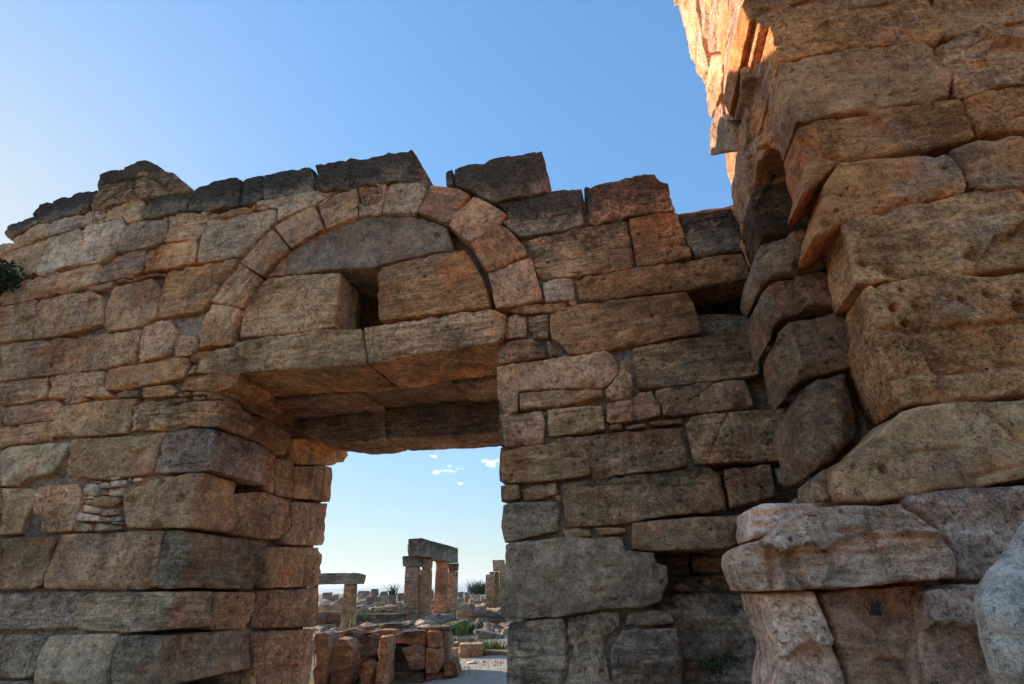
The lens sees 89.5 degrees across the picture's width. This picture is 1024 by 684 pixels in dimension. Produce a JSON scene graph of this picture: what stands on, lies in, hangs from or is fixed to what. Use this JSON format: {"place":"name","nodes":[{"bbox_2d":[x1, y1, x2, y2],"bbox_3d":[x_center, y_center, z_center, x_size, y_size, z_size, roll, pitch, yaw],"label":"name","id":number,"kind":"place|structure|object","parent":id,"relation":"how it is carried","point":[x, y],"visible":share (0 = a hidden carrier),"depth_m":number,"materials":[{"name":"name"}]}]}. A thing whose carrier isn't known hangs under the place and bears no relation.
{"place":"outdoors","nodes":[
{"label":"outdoors","id":0,"kind":"place"},
{"bbox_2d":[0,0,732,585],"label":"sky","id":1,"kind":"structure","parent":0,"point":[204,92],"materials":[{"name":"blue"}]},
{"bbox_2d":[308,584,471,588],"bbox_3d":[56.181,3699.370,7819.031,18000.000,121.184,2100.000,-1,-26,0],"label":"hills","id":2,"kind":"structure","parent":0,"point":[365,586],"depth_m":7513.13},
{"bbox_2d":[318,586,471,593],"bbox_3d":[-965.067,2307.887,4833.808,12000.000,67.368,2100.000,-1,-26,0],"label":"hills","id":3,"kind":"structure","parent":0,"point":[400,590],"depth_m":4372.86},
{"bbox_2d":[303,592,499,683],"bbox_3d":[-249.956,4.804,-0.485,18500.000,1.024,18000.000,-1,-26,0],"label":"ground","id":4,"kind":"structure","parent":0,"point":[311,680],"depth_m":18.94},
{"bbox_2d":[318,611,325,624],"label":"standing slab","id":5,"kind":"structure","parent":4,"relation":"on","point":[322,617],"depth_m":24.00,"materials":[{"name":"brown stone"}]},
{"bbox_2d":[311,624,335,630],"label":"rubble stone","id":6,"kind":"object","parent":4,"relation":"on","point":[325,626],"visible":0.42,"depth_m":22.34,"materials":[{"name":"grey stone"}]},
{"bbox_2d":[318,599,333,603],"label":"rubble stone","id":7,"kind":"object","parent":4,"relation":"on","point":[325,601],"visible":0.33,"depth_m":51.20,"materials":[{"name":"grey stone"}]},
{"bbox_2d":[319,628,332,631],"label":"rubble stone","id":8,"kind":"object","parent":4,"relation":"on","point":[322,630],"visible":0.14,"depth_m":20.56,"materials":[{"name":"grey stone"}]},
{"bbox_2d":[313,631,339,683],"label":"ruin stone","id":9,"kind":"object","parent":4,"relation":"on","point":[323,646],"visible":0.9,"depth_m":9.67,"materials":[{"name":"brown stone"}]},
{"bbox_2d":[322,592,332,599],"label":"scattered block","id":10,"kind":"object","parent":4,"relation":"on","point":[327,595],"depth_m":53.97,"materials":[{"name":"grey stone"}]},
{"bbox_2d":[326,611,340,625],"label":"wall","id":11,"kind":"structure","parent":4,"relation":"on","point":[334,617],"depth_m":24.36,"materials":[{"name":"brown stone"}]},
{"bbox_2d":[318,607,340,611],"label":"grass clump","id":12,"kind":"object","parent":11,"relation":"on","point":[330,610],"visible":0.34,"depth_m":25.82,"materials":[{"name":"green plant"}]},
{"bbox_2d":[332,594,338,599],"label":"scattered block","id":13,"kind":"object","parent":4,"relation":"on","point":[335,597],"depth_m":55.71,"materials":[{"name":"grey stone"}]},
{"bbox_2d":[308,573,365,628],"bbox_3d":[-8.102,11.876,23.625,2.448,2.400,0.999,-1,-26,0],"label":"ruined doorframe","id":14,"kind":"object","parent":4,"relation":"on","point":[350,581],"visible":0.61,"depth_m":23.54,"materials":[{"name":"brown stone"}]},
{"bbox_2d":[329,636,361,683],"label":"ruin stone","id":15,"kind":"object","parent":4,"relation":"on","point":[345,662],"visible":0.94,"depth_m":9.84,"materials":[{"name":"brown stone"}]},
{"bbox_2d":[357,595,362,601],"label":"scattered block","id":16,"kind":"object","parent":4,"relation":"on","point":[359,597],"depth_m":44.88,"materials":[{"name":"beige stone"}]},
{"bbox_2d":[358,599,367,604],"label":"rubble stone","id":17,"kind":"object","parent":4,"relation":"on","point":[363,601],"visible":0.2,"depth_m":42.32,"materials":[{"name":"grey stone"}]},
{"bbox_2d":[355,625,373,631],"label":"rubble stone","id":18,"kind":"object","parent":4,"relation":"on","point":[359,626],"visible":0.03,"depth_m":17.57,"materials":[{"name":"grey stone"}]},
{"bbox_2d":[341,599,366,630],"bbox_3d":[-5.526,9.309,17.809,1.309,1.298,0.617,-1,-26,0],"label":"grass clump","id":19,"kind":"object","parent":18,"relation":"on","point":[350,619],"visible":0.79,"depth_m":17.71,"materials":[{"name":"green plant"}]},
{"bbox_2d":[361,605,370,609],"bbox_3d":[-9.727,17.652,34.080,0.813,0.527,0.695,8,-27,-19],"label":"scattered block","id":20,"kind":"object","parent":4,"relation":"on","point":[365,606],"depth_m":33.91,"materials":[{"name":"grey stone"}]},
{"bbox_2d":[360,656,376,677],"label":"ruin stone","id":21,"kind":"object","parent":4,"relation":"on","point":[363,659],"visible":0.14,"depth_m":10.82,"materials":[{"name":"brown stone"}]},
{"bbox_2d":[358,634,380,655],"bbox_3d":[-3.017,6.417,10.987,0.580,0.425,0.804,-1,-26,0],"label":"ruin stone","id":22,"kind":"object","parent":21,"relation":"on","point":[369,643],"visible":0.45,"depth_m":10.66,"materials":[{"name":"brown stone"}]},
{"bbox_2d":[339,628,366,638],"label":"ruin stone","id":23,"kind":"object","parent":22,"relation":"on","point":[356,633],"visible":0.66,"depth_m":10.56,"materials":[{"name":"brown stone"}]},
{"bbox_2d":[366,628,402,635],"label":"ruin stone","id":24,"kind":"object","parent":22,"relation":"on","point":[389,631],"visible":0.68,"depth_m":10.87,"materials":[{"name":"brown stone"}]},
{"bbox_2d":[360,625,379,629],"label":"ruin stone","id":25,"kind":"object","parent":24,"relation":"on","point":[369,627],"visible":0.94,"depth_m":11.26,"materials":[{"name":"stone"}]},
{"bbox_2d":[381,622,414,628],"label":"ruin stone","id":26,"kind":"object","parent":24,"relation":"on","point":[398,625],"visible":0.88,"depth_m":11.45,"materials":[{"name":"stone"}]},
{"bbox_2d":[360,659,377,683],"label":"ruin stone","id":27,"kind":"object","parent":4,"relation":"on","point":[368,672],"visible":0.75,"depth_m":9.63,"materials":[{"name":"brown stone"}]},
{"bbox_2d":[365,595,376,604],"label":"scattered block","id":28,"kind":"object","parent":4,"relation":"on","point":[371,600],"depth_m":43.05,"materials":[{"name":"grey stone"}]},
{"bbox_2d":[361,622,380,629],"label":"rubble stone","id":29,"kind":"object","parent":4,"relation":"on","point":[366,623],"visible":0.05,"depth_m":19.71,"materials":[{"name":"beige stone"}]},
{"bbox_2d":[313,636,443,668],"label":"rubble bank","id":30,"kind":"structure","parent":4,"relation":"on","point":[375,655],"depth_m":10.96,"materials":[{"name":"brown stone"}]},
{"bbox_2d":[354,613,405,623],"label":"wall","id":31,"kind":"structure","parent":4,"relation":"on","point":[378,618],"depth_m":24.76,"materials":[{"name":"grey stone"}]},
{"bbox_2d":[356,608,380,613],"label":"grass clump","id":32,"kind":"object","parent":31,"relation":"on","point":[363,611],"visible":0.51,"depth_m":26.05,"materials":[{"name":"green plant"}]},
{"bbox_2d":[377,596,387,601],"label":"scattered block","id":33,"kind":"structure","parent":4,"relation":"on","point":[383,598],"depth_m":44.85,"materials":[{"name":"grey stone"}]},
{"bbox_2d":[368,606,397,612],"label":"scattered block","id":34,"kind":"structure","parent":4,"relation":"on","point":[388,607],"depth_m":32.20,"materials":[{"name":"grey stone"}]},
{"bbox_2d":[380,591,387,595],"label":"scattered block","id":35,"kind":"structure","parent":4,"relation":"on","point":[384,593],"depth_m":54.03,"materials":[{"name":"stone"}]},
{"bbox_2d":[375,634,395,683],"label":"ruin stone","id":36,"kind":"object","parent":4,"relation":"on","point":[385,666],"visible":1,"depth_m":9.68,"materials":[{"name":"brown stone"}]},
{"bbox_2d":[382,609,398,612],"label":"rubble stone","id":37,"kind":"object","parent":4,"relation":"on","point":[389,611],"visible":0.19,"depth_m":30.18,"materials":[{"name":"grey stone"}]},
{"bbox_2d":[385,583,401,594],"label":"shrub","id":38,"kind":"object","parent":4,"relation":"on","point":[392,591],"visible":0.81,"depth_m":53.96,"materials":[{"name":"green plant"}]},
{"bbox_2d":[388,605,402,610],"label":"scattered block","id":39,"kind":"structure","parent":4,"relation":"on","point":[400,608],"depth_m":35.66,"materials":[{"name":"stone"}]},
{"bbox_2d":[397,593,403,600],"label":"scattered block","id":40,"kind":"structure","parent":4,"relation":"on","point":[400,596],"depth_m":44.93,"materials":[{"name":"grey stone"}]},
{"bbox_2d":[400,626,416,630],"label":"rubble stone","id":41,"kind":"object","parent":4,"relation":"on","point":[410,628],"visible":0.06,"depth_m":18.12,"materials":[{"name":"grey stone"}]},
{"bbox_2d":[393,668,426,680],"bbox_3d":[-2.074,6.895,10.650,0.685,0.282,0.786,-1,-26,0],"label":"ruin stone","id":42,"kind":"object","parent":4,"relation":"on","point":[416,675],"visible":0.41,"depth_m":10.34,"materials":[{"name":"brown stone"}]},
{"bbox_2d":[394,644,411,670],"bbox_3d":[-2.258,6.621,10.902,0.456,0.504,0.816,-1,-26,0],"label":"ruin stone","id":43,"kind":"object","parent":42,"relation":"on","point":[400,663],"visible":0.48,"depth_m":10.54,"materials":[{"name":"brown stone"}]},
{"bbox_2d":[402,645,427,669],"bbox_3d":[-1.984,6.452,10.623,0.496,0.429,0.774,-1,-26,0],"label":"ruin stone","id":44,"kind":"object","parent":42,"relation":"on","point":[415,656],"visible":0.77,"depth_m":10.31,"materials":[{"name":"brown stone"}]},
{"bbox_2d":[395,629,429,645],"bbox_3d":[-2.128,6.262,10.946,0.759,0.299,0.775,-1,-26,0],"label":"ruin stone","id":45,"kind":"object","parent":44,"relation":"on","point":[414,637],"visible":0.77,"depth_m":10.62,"materials":[{"name":"brown stone"}]},
{"bbox_2d":[417,624,431,629],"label":"ruin stone","id":46,"kind":"object","parent":45,"relation":"on","point":[425,626],"visible":0.85,"depth_m":11.16,"materials":[{"name":"beige stone"}]},
{"bbox_2d":[0,150,826,683],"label":"ruined gate wall","id":47,"kind":"structure","parent":4,"relation":"on","point":[202,388],"depth_m":6.67,"materials":[{"name":"stone"}]},
{"bbox_2d":[0,258,32,293],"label":"wall plant","id":48,"kind":"object","parent":47,"relation":"attached to","point":[6,276],"depth_m":8.86,"materials":[{"name":"green plant"}]},
{"bbox_2d":[720,650,741,667],"bbox_3d":[1.851,2.690,4.383,0.163,0.138,0.173,9,-28,-20],"label":"weed","id":49,"kind":"object","parent":47,"relation":"on","point":[727,654],"visible":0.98,"depth_m":4.38,"materials":[{"name":"green plant"}]},
{"bbox_2d":[305,598,522,639],"bbox_3d":[-14.392,20.695,40.091,81.697,1.274,60.127,-1,-26,0],"label":"ground cover","id":50,"kind":"object","parent":4,"relation":"on","point":[440,623],"visible":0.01,"depth_m":23.10,"materials":[{"name":"green plant"}]},
{"bbox_2d":[413,619,436,626],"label":"rubble stone","id":51,"kind":"object","parent":4,"relation":"on","point":[419,622],"visible":0.29,"depth_m":22.80,"materials":[{"name":"beige stone"}]},
{"bbox_2d":[418,614,440,619],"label":"rubble stone","id":52,"kind":"object","parent":4,"relation":"on","point":[429,617],"visible":0.22,"depth_m":25.39,"materials":[{"name":"grey stone"}]},
{"bbox_2d":[402,538,458,620],"bbox_3d":[-4.256,12.930,27.683,1.512,4.242,4.221,-17,-30,30],"label":"ruined portal","id":53,"kind":"object","parent":4,"relation":"on","point":[424,554],"visible":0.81,"depth_m":26.97,"materials":[{"name":"brown stone"}]},
{"bbox_2d":[426,669,444,680],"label":"ruin stone","id":54,"kind":"object","parent":4,"relation":"on","point":[435,676],"visible":0.35,"depth_m":10.26,"materials":[{"name":"brown stone"}]},
{"bbox_2d":[425,647,443,673],"bbox_3d":[-1.566,6.543,10.678,0.377,0.461,0.839,-1,-26,0],"label":"ruin stone","id":55,"kind":"object","parent":54,"relation":"on","point":[434,662],"visible":0.8,"depth_m":10.33,"materials":[{"name":"brown stone"}]},
{"bbox_2d":[427,630,444,647],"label":"ruin stone","id":56,"kind":"object","parent":55,"relation":"on","point":[435,639],"visible":0.81,"depth_m":10.54,"materials":[{"name":"brown stone"}]},
{"bbox_2d":[429,625,453,629],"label":"ruin stone","id":57,"kind":"object","parent":56,"relation":"on","point":[441,627],"visible":1,"depth_m":10.83,"materials":[{"name":"stone"}]},
{"bbox_2d":[429,614,456,623],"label":"rubble stone","id":58,"kind":"object","parent":4,"relation":"on","point":[437,620],"visible":0.23,"depth_m":24.86,"materials":[{"name":"grey stone"}]},
{"bbox_2d":[437,614,450,618],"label":"rubble stone","id":59,"kind":"object","parent":4,"relation":"on","point":[442,616],"visible":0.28,"depth_m":25.15,"materials":[{"name":"grey stone"}]},
{"bbox_2d":[452,647,458,655],"bbox_3d":[-1.566,8.474,14.091,0.281,0.266,0.734,-1,-26,0],"label":"fallen block","id":60,"kind":"object","parent":4,"relation":"on","point":[455,650],"depth_m":13.86,"materials":[{"name":"beige stone"}]},
{"bbox_2d":[443,619,469,627],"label":"rubble stone","id":61,"kind":"object","parent":4,"relation":"on","point":[459,622],"visible":0.16,"depth_m":22.81,"materials":[{"name":"grey stone"}]},
{"bbox_2d":[458,598,466,602],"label":"rubble stone","id":62,"kind":"object","parent":4,"relation":"on","point":[461,600],"visible":0.16,"depth_m":46.30,"materials":[{"name":"stone"}]},
{"bbox_2d":[458,602,471,606],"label":"rubble stone","id":63,"kind":"object","parent":4,"relation":"on","point":[461,604],"visible":0.27,"depth_m":39.39,"materials":[{"name":"grey stone"}]},
{"bbox_2d":[438,617,492,634],"bbox_3d":[-1.923,11.560,21.020,2.541,0.680,2.179,-1,-26,0],"label":"shrub","id":64,"kind":"object","parent":4,"relation":"on","point":[473,627],"visible":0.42,"depth_m":20.88,"materials":[{"name":"green plant"}]},
{"bbox_2d":[464,594,469,600],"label":"scattered block","id":65,"kind":"object","parent":4,"relation":"on","point":[466,597],"depth_m":44.84,"materials":[{"name":"grey stone"}]},
{"bbox_2d":[452,631,494,646],"bbox_3d":[-1.623,9.253,15.937,2.170,0.593,2.285,-1,-26,0],"label":"shrub","id":66,"kind":"object","parent":4,"relation":"on","point":[469,640],"visible":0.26,"depth_m":15.96,"materials":[{"name":"green plant"}]},
{"bbox_2d":[464,579,485,594],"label":"shrub","id":67,"kind":"object","parent":4,"relation":"on","point":[477,588],"visible":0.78,"depth_m":55.35,"materials":[{"name":"green plant"}]},
{"bbox_2d":[471,617,489,626],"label":"rubble stone","id":68,"kind":"object","parent":4,"relation":"on","point":[486,619],"visible":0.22,"depth_m":23.15,"materials":[{"name":"grey stone"}]},
{"bbox_2d":[457,606,505,623],"bbox_3d":[-1.418,13.049,24.256,2.303,1.238,1.069,-1,-26,0],"label":"rock","id":69,"kind":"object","parent":4,"relation":"on","point":[466,612],"depth_m":23.91,"materials":[{"name":"stone"}]},
{"bbox_2d":[473,627,489,636],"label":"rubble stone","id":70,"kind":"object","parent":4,"relation":"on","point":[474,631],"visible":0.16,"depth_m":19.82,"materials":[{"name":"grey stone"}]},
{"bbox_2d":[476,605,500,607],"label":"rubble stone","id":71,"kind":"object","parent":4,"relation":"on","point":[489,607],"visible":0.17,"depth_m":34.47,"materials":[{"name":"beige stone"}]},
{"bbox_2d":[485,560,504,606],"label":"broken pillars","id":72,"kind":"structure","parent":71,"relation":"on","point":[493,588],"depth_m":34.82,"materials":[{"name":"brown stone"}]},
{"bbox_2d":[475,629,503,638],"bbox_3d":[-0.802,10.603,18.721,1.029,0.350,0.949,-1,-26,0],"label":"fallen block","id":73,"kind":"object","parent":4,"relation":"on","point":[487,633],"depth_m":18.34,"materials":[{"name":"grey stone"}]},
{"bbox_2d":[483,622,502,631],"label":"rubble stone","id":74,"kind":"object","parent":4,"relation":"on","point":[491,626],"visible":0.26,"depth_m":20.46,"materials":[{"name":"grey stone"}]},
{"bbox_2d":[487,607,500,611],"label":"rubble stone","id":75,"kind":"object","parent":4,"relation":"on","point":[497,609],"visible":0.09,"depth_m":27.88,"materials":[{"name":"beige stone"}]},
{"bbox_2d":[478,606,486,609],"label":"scattered block","id":76,"kind":"object","parent":75,"relation":"on","point":[483,607],"depth_m":27.60,"materials":[{"name":"beige stone"}]},
{"bbox_2d":[483,649,507,655],"bbox_3d":[-0.311,8.336,13.799,0.912,0.204,0.718,-1,-26,0],"label":"fallen block","id":77,"kind":"object","parent":4,"relation":"on","point":[488,652],"depth_m":13.53,"materials":[{"name":"beige stone"}]},
{"bbox_2d":[494,628,501,632],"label":"rubble stone","id":78,"kind":"object","parent":4,"relation":"on","point":[497,630],"visible":0.19,"depth_m":20.19,"materials":[{"name":"beige stone"}]},
{"bbox_2d":[498,622,510,628],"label":"rubble stone","id":79,"kind":"object","parent":4,"relation":"on","point":[504,625],"visible":0.15,"depth_m":20.88,"materials":[{"name":"beige stone"}]},
{"bbox_2d":[501,626,508,636],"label":"rubble stone","id":80,"kind":"object","parent":4,"relation":"on","point":[504,631],"visible":0.19,"depth_m":19.31,"materials":[{"name":"beige stone"}]},
{"bbox_2d":[696,653,727,682],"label":"weed","id":81,"kind":"object","parent":4,"relation":"on","point":[712,669],"visible":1,"depth_m":4.34,"materials":[{"name":"green plant"}]},
{"bbox_2d":[674,0,1023,683],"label":"ruined tower","id":82,"kind":"structure","parent":4,"relation":"on","point":[873,150],"depth_m":3.23,"materials":[{"name":"stone"}]},
{"bbox_2d":[845,590,896,615],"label":"dry twigs","id":83,"kind":"object","parent":82,"relation":"attached to","point":[877,612],"visible":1,"depth_m":2.34,"materials":[{"name":"plant"}]},
{"bbox_2d":[973,521,1023,683],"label":"pale boulder","id":84,"kind":"object","parent":4,"relation":"on","point":[998,604],"visible":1,"depth_m":1.56,"materials":[{"name":"stone"}]},
{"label":"rubble stone","id":85,"kind":"object","parent":4,"relation":"on","visible":0},
{"bbox_2d":[370,589,378,594],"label":"scattered block","id":86,"kind":"object","parent":85,"relation":"on","point":[374,592],"depth_m":54.10,"materials":[{"name":"grey stone"}]},
{"bbox_2d":[423,635,507,683],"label":"path","id":87,"kind":"structure","parent":0,"point":[487,675],"depth_m":10.64,"materials":[{"name":"beige gravel"}]},
{"bbox_2d":[444,657,460,676],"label":"ruin stone","id":88,"kind":"object","parent":87,"relation":"on","point":[452,667],"visible":0.98,"depth_m":10.25,"materials":[{"name":"brown stone"}]},
{"bbox_2d":[443,630,457,664],"bbox_3d":[-1.306,6.449,10.968,0.258,0.608,0.764,-1,-26,0],"label":"ruin stone","id":89,"kind":"object","parent":88,"relation":"on","point":[449,654],"visible":0.78,"depth_m":10.72,"materials":[{"name":"brown stone"}]},
{"bbox_2d":[440,619,470,635],"bbox_3d":[-2.227,11.152,20.168,1.271,0.677,1.375,-1,-26,0],"label":"grass clump","id":90,"kind":"object","parent":87,"relation":"on","point":[456,630],"visible":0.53,"depth_m":20.08,"materials":[{"name":"green plant"}]},
{"bbox_2d":[458,642,483,657],"bbox_3d":[-1.066,8.180,13.681,0.648,0.393,0.804,-1,-26,0],"label":"fallen block","id":91,"kind":"object","parent":87,"relation":"on","point":[470,649],"depth_m":13.37,"materials":[{"name":"beige stone"}]},
{"bbox_2d":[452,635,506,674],"bbox_3d":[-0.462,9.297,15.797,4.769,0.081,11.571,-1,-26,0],"label":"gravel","id":92,"kind":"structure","parent":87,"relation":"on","point":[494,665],"depth_m":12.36,"materials":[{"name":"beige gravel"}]},
{"bbox_2d":[477,637,502,649],"bbox_3d":[-0.624,8.616,14.732,0.819,0.425,0.717,21,-33,-38],"label":"grass clump","id":93,"kind":"object","parent":87,"relation":"on","point":[486,645],"visible":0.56,"depth_m":14.73,"materials":[{"name":"green plant"}]},
{"bbox_2d":[490,639,507,649],"bbox_3d":[-0.373,8.655,14.728,0.646,0.297,0.780,-1,-26,0],"label":"grass clump","id":94,"kind":"object","parent":87,"relation":"on","point":[502,647],"visible":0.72,"depth_m":14.61,"materials":[{"name":"green plant"}]},
{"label":"rubble stone","id":95,"kind":"object","parent":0,"visible":0},
{"bbox_2d":[357,591,369,596],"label":"scattered block","id":96,"kind":"object","parent":95,"relation":"on","point":[365,593],"depth_m":52.28,"materials":[{"name":"grey stone"}]},
{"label":"rubble stone","id":97,"kind":"object","parent":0,"visible":0},
{"bbox_2d":[387,595,395,604],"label":"scattered block","id":98,"kind":"object","parent":97,"relation":"on","point":[391,599],"depth_m":42.13,"materials":[{"name":"grey stone"}]},
{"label":"rubble stone","id":99,"kind":"object","parent":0,"visible":0},
{"bbox_2d":[375,602,385,606],"bbox_3d":[-9.603,19.243,37.745,0.717,0.429,0.622,4,-26,-10],"label":"scattered block","id":100,"kind":"object","parent":99,"relation":"on","point":[378,604],"depth_m":37.52,"materials":[{"name":"grey stone"}]},
{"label":"rubble stone","id":101,"kind":"object","parent":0,"visible":0},
{"bbox_2d":[318,604,328,610],"bbox_3d":[-11.118,15.739,30.506,0.612,0.461,0.532,2,-26,-7],"label":"scattered block","id":102,"kind":"object","parent":101,"relation":"on","point":[323,606],"depth_m":30.33,"materials":[{"name":"stone"}]},
{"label":"rubble stone","id":103,"kind":"object","parent":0,"visible":0},
{"bbox_2d":[328,605,341,610],"bbox_3d":[-10.434,15.812,30.587,0.808,0.483,0.741,2,-26,-6],"label":"scattered block","id":104,"kind":"object","parent":103,"relation":"on","point":[334,606],"depth_m":30.34,"materials":[{"name":"grey stone"}]},
{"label":"rubble stone","id":105,"kind":"object","parent":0,"visible":0},
{"bbox_2d":[469,598,474,604],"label":"scattered block","id":106,"kind":"object","parent":105,"relation":"on","point":[472,600],"depth_m":40.28,"materials":[{"name":"beige stone"}]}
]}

